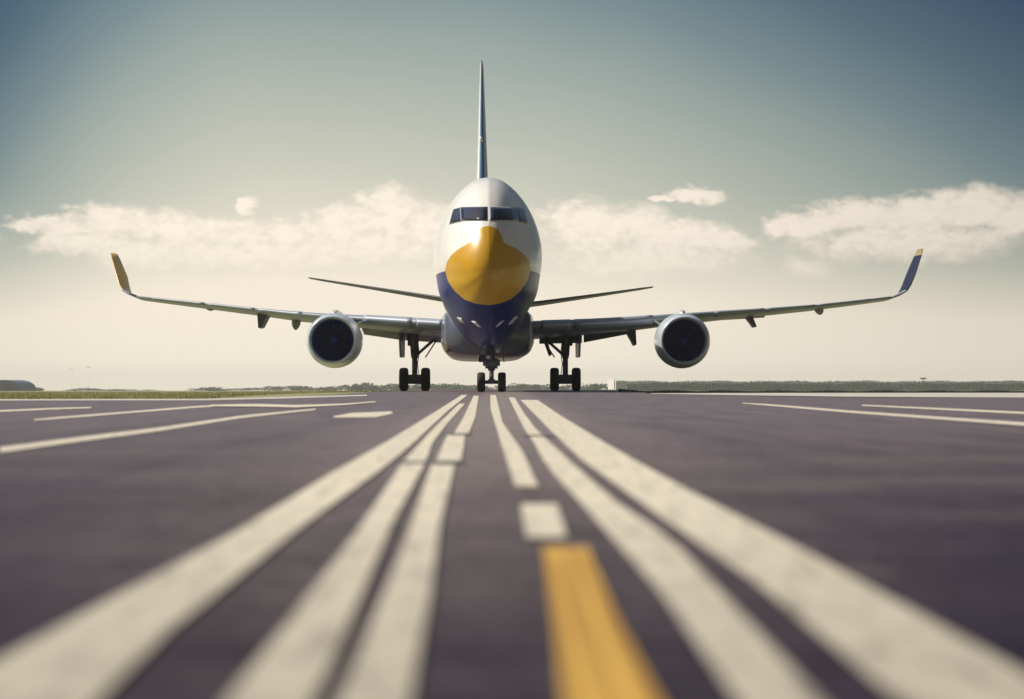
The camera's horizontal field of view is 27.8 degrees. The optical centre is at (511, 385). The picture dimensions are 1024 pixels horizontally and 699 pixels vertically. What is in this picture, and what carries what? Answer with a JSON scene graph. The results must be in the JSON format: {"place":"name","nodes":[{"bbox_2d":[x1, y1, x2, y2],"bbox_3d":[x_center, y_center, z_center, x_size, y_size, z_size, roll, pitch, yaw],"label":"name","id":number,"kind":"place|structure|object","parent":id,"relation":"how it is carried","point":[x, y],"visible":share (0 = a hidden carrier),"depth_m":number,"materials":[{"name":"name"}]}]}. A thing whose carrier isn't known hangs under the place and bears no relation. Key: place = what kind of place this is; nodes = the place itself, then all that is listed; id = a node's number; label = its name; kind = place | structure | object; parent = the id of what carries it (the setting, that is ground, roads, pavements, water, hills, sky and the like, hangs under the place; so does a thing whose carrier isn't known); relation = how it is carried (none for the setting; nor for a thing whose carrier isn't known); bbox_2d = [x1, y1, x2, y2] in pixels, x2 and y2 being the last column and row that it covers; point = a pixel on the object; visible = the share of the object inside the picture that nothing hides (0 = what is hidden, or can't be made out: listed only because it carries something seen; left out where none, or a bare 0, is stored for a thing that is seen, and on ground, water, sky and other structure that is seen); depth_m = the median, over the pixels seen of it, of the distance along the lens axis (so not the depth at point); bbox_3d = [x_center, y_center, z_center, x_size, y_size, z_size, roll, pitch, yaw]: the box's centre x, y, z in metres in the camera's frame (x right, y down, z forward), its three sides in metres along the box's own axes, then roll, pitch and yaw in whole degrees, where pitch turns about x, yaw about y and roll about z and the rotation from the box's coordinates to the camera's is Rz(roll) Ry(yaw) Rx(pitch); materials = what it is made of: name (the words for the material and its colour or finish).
{"place":"outdoors","nodes":[
{"label":"outdoors","id":0,"kind":"place"},
{"bbox_2d":[0,380,35,390],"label":"arched shed","id":1,"kind":"structure","parent":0,"point":[14,385],"depth_m":900.00,"materials":[{"name":"grey metal"}]},
{"bbox_2d":[4,384,11,390],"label":"shed door","id":2,"kind":"structure","parent":1,"relation":"in","point":[7,387],"depth_m":899.83,"materials":[{"name":"grey"}]},
{"bbox_2d":[0,389,1007,398],"bbox_3d":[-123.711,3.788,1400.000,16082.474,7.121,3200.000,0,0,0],"label":"ground","id":3,"kind":"structure","parent":0,"point":[298,394],"depth_m":53.51,"materials":[{"name":"green plant"}]},
{"bbox_2d":[65,387,91,390],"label":"tree","id":4,"kind":"object","parent":3,"relation":"on","point":[81,389],"visible":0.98,"depth_m":1205.56,"materials":[{"name":"green plant"}]},
{"bbox_2d":[90,389,118,390],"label":"tree","id":5,"kind":"object","parent":3,"relation":"on","point":[104,389],"visible":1,"depth_m":1052.79,"materials":[{"name":"green plant"}]},
{"bbox_2d":[0,395,366,400],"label":"concrete edge","id":6,"kind":"object","parent":3,"relation":"on","point":[187,399],"visible":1,"depth_m":32.35,"materials":[{"name":"grey concrete"}]},
{"bbox_2d":[184,388,205,390],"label":"tree","id":7,"kind":"object","parent":3,"relation":"on","point":[199,389],"visible":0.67,"depth_m":1114.94,"materials":[{"name":"green plant"}]},
{"bbox_2d":[200,387,221,390],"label":"tree","id":8,"kind":"object","parent":3,"relation":"on","point":[209,388],"visible":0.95,"depth_m":992.65,"materials":[{"name":"green plant"}]},
{"bbox_2d":[207,388,237,390],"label":"tree","id":9,"kind":"object","parent":3,"relation":"on","point":[227,389],"visible":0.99,"depth_m":989.01,"materials":[{"name":"green plant"}]},
{"bbox_2d":[232,388,259,390],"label":"tree","id":10,"kind":"object","parent":3,"relation":"on","point":[246,389],"visible":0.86,"depth_m":1056.49,"materials":[{"name":"green plant"}]},
{"bbox_2d":[260,386,286,390],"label":"tree","id":11,"kind":"object","parent":3,"relation":"on","point":[275,388],"visible":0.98,"depth_m":1134.14,"materials":[{"name":"green plant"}]},
{"bbox_2d":[279,385,303,390],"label":"tree","id":12,"kind":"object","parent":3,"relation":"on","point":[293,388],"visible":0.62,"depth_m":1127.07,"materials":[{"name":"green plant"}]},
{"bbox_2d":[296,386,322,390],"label":"tree","id":13,"kind":"object","parent":3,"relation":"on","point":[305,388],"visible":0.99,"depth_m":1057.53,"materials":[{"name":"green plant"}]},
{"bbox_2d":[314,387,338,390],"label":"tree","id":14,"kind":"object","parent":3,"relation":"on","point":[331,388],"visible":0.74,"depth_m":1073.22,"materials":[{"name":"green plant"}]},
{"bbox_2d":[320,385,347,390],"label":"tree","id":15,"kind":"object","parent":3,"relation":"on","point":[335,387],"visible":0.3,"depth_m":1183.68,"materials":[{"name":"green plant"}]},
{"bbox_2d":[337,384,356,390],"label":"tree","id":16,"kind":"object","parent":3,"relation":"on","point":[349,388],"visible":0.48,"depth_m":1156.55,"materials":[{"name":"green plant"}]},
{"bbox_2d":[352,382,373,390],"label":"tree","id":17,"kind":"object","parent":3,"relation":"on","point":[358,387],"visible":0.71,"depth_m":1121.03,"materials":[{"name":"green plant"}]},
{"bbox_2d":[362,385,387,390],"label":"tree","id":18,"kind":"object","parent":3,"relation":"on","point":[375,387],"visible":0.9,"depth_m":1092.79,"materials":[{"name":"green plant"}]},
{"bbox_2d":[380,383,398,389],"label":"tree","id":19,"kind":"object","parent":3,"relation":"on","point":[388,385],"visible":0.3,"depth_m":1196.71,"materials":[{"name":"green plant"}]},
{"bbox_2d":[389,385,415,389],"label":"tree","id":20,"kind":"object","parent":3,"relation":"on","point":[397,388],"visible":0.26,"depth_m":1111.39,"materials":[{"name":"green plant"}]},
{"bbox_2d":[408,384,421,389],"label":"tree","id":21,"kind":"object","parent":3,"relation":"on","point":[416,386],"visible":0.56,"depth_m":1100.96,"materials":[{"name":"green plant"}]},
{"bbox_2d":[430,383,449,389],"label":"tree","id":22,"kind":"object","parent":3,"relation":"on","point":[433,386],"visible":0.68,"depth_m":1085.42,"materials":[{"name":"green plant"}]},
{"bbox_2d":[451,383,473,389],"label":"tree","id":23,"kind":"object","parent":3,"relation":"on","point":[458,386],"visible":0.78,"depth_m":1180.86,"materials":[{"name":"green plant"}]},
{"bbox_2d":[468,385,492,388],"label":"tree","id":24,"kind":"object","parent":3,"relation":"on","point":[475,387],"visible":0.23,"depth_m":1097.44,"materials":[{"name":"green plant"}]},
{"bbox_2d":[491,385,515,388],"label":"tree","id":25,"kind":"object","parent":3,"relation":"on","point":[507,387],"visible":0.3,"depth_m":1071.49,"materials":[{"name":"green plant"}]},
{"bbox_2d":[508,383,527,388],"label":"tree","id":26,"kind":"object","parent":3,"relation":"on","point":[521,386],"visible":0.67,"depth_m":1104.89,"materials":[{"name":"green plant"}]},
{"bbox_2d":[527,384,540,388],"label":"tree","id":27,"kind":"object","parent":3,"relation":"on","point":[533,386],"visible":0.36,"depth_m":1186.14,"materials":[{"name":"green plant"}]},
{"bbox_2d":[536,384,549,388],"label":"tree","id":28,"kind":"object","parent":3,"relation":"on","point":[543,387],"visible":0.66,"depth_m":1189.21,"materials":[{"name":"green plant"}]},
{"bbox_2d":[559,384,571,388],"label":"tree","id":29,"kind":"object","parent":3,"relation":"on","point":[565,387],"visible":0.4,"depth_m":1015.52,"materials":[{"name":"green plant"}]},
{"bbox_2d":[571,383,597,388],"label":"tree","id":30,"kind":"object","parent":3,"relation":"on","point":[585,386],"visible":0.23,"depth_m":1201.95,"materials":[{"name":"green plant"}]},
{"bbox_2d":[586,383,607,389],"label":"tree","id":31,"kind":"object","parent":3,"relation":"on","point":[597,386],"visible":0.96,"depth_m":1008.41,"materials":[{"name":"green plant"}]},
{"bbox_2d":[616,380,1023,390],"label":"woodland","id":32,"kind":"object","parent":3,"relation":"on","point":[622,384],"visible":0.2,"depth_m":1275.26,"materials":[{"name":"green plant"}]},
{"bbox_2d":[618,388,1023,392],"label":"verge grass","id":33,"kind":"structure","parent":3,"relation":"on","point":[792,391],"depth_m":70.81,"materials":[{"name":"green plant"}]},
{"bbox_2d":[0,389,1023,698],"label":"tarmac","id":34,"kind":"structure","parent":0,"point":[534,543],"depth_m":2.80,"materials":[{"name":"grey asphalt"}]},
{"bbox_2d":[110,60,922,391],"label":"airliner","id":35,"kind":"object","parent":34,"relation":"on","point":[488,256],"visible":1,"depth_m":80.43,"materials":[{"name":"white metal"}]},
{"bbox_2d":[608,379,614,392],"bbox_3d":[2.987,0.019,62.005,0.049,0.422,0.340,0,0,-32],"label":"marker board","id":36,"kind":"object","parent":34,"relation":"on","point":[611,384],"visible":0.88,"depth_m":61.97,"materials":[{"name":"white paint"}]},
{"bbox_2d":[0,0,1023,390],"label":"sky","id":37,"kind":"structure","parent":0,"point":[711,155],"materials":[{"name":"blue"}]},
{"bbox_2d":[650,393,1023,397],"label":"concrete strip","id":38,"kind":"object","parent":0,"point":[1014,395],"visible":1,"depth_m":50.69,"materials":[{"name":"grey concrete"}]}
]}

